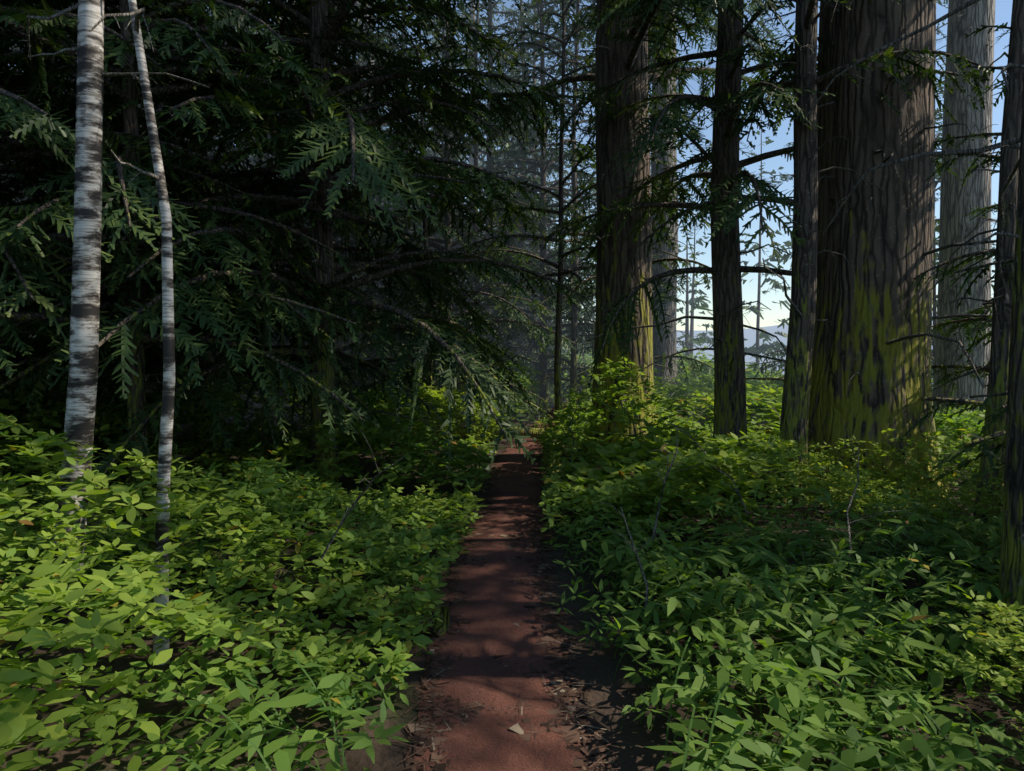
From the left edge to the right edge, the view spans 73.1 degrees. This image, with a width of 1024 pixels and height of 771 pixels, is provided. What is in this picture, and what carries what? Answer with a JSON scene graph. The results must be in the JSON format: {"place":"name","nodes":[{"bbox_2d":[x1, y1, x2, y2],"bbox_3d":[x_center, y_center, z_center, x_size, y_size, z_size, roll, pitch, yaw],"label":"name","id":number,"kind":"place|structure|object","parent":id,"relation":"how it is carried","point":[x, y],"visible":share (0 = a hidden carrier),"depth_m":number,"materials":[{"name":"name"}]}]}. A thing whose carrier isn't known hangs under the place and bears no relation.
{"place":"outdoors","nodes":[
{"label":"outdoors","id":0,"kind":"place"},
{"bbox_2d":[413,402,591,770],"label":"trail path","id":1,"kind":"structure","parent":0,"point":[483,742],"depth_m":3.63,"materials":[{"name":"brown soil"}]},
{"bbox_2d":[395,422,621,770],"bbox_3d":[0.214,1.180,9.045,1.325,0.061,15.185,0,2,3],"label":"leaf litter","id":2,"kind":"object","parent":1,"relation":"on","point":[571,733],"visible":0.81,"depth_m":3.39,"materials":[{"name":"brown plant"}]},
{"bbox_2d":[8,0,1012,333],"label":"sky","id":3,"kind":"structure","parent":0,"point":[1003,8],"materials":[{"name":"blue"}]},
{"bbox_2d":[0,0,1023,660],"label":"conifer","id":4,"kind":"object","parent":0,"point":[26,122],"depth_m":7.50,"materials":[{"name":"plant"}]},
{"bbox_2d":[0,311,1023,770],"bbox_3d":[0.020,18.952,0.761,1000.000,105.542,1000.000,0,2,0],"label":"ground","id":5,"kind":"structure","parent":0,"point":[610,695],"depth_m":3.48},
{"bbox_2d":[44,0,174,664],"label":"birch trees","id":6,"kind":"object","parent":5,"relation":"on","point":[79,424],"visible":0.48,"depth_m":3.59,"materials":[{"name":"white plant"}]},
{"bbox_2d":[0,425,999,636],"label":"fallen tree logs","id":7,"kind":"object","parent":5,"relation":"on","point":[439,628],"visible":0.24,"depth_m":4.46,"materials":[{"name":"brown wood"}]},
{"bbox_2d":[0,328,1023,770],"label":"shrub leaves","id":8,"kind":"object","parent":5,"relation":"on","point":[614,478],"visible":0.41,"depth_m":3.73,"materials":[{"name":"green plant"}]},
{"bbox_2d":[0,491,1023,770],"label":"undergrowth plants","id":9,"kind":"object","parent":5,"relation":"on","point":[716,697],"visible":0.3,"depth_m":3.03,"materials":[{"name":"green plant"}]},
{"bbox_2d":[541,440,561,471],"bbox_3d":[0.539,1.020,9.656,0.402,0.530,0.444,0,2,0],"label":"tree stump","id":10,"kind":"object","parent":5,"relation":"on","point":[546,465],"visible":0.3,"depth_m":9.54,"materials":[{"name":"green plant"}]},
{"bbox_2d":[250,0,995,438],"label":"tree trunks","id":11,"kind":"object","parent":5,"relation":"on","point":[958,200],"visible":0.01,"depth_m":13.61,"materials":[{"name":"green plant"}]},
{"bbox_2d":[360,0,950,506],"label":"tree trunks","id":12,"kind":"object","parent":5,"relation":"on","point":[868,304],"visible":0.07,"depth_m":7.86,"materials":[{"name":"brown plant"}]},
{"bbox_2d":[16,0,1023,616],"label":"bare branches","id":13,"kind":"object","parent":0,"point":[136,14],"depth_m":6.30,"materials":[{"name":"brown wood"}]}
]}

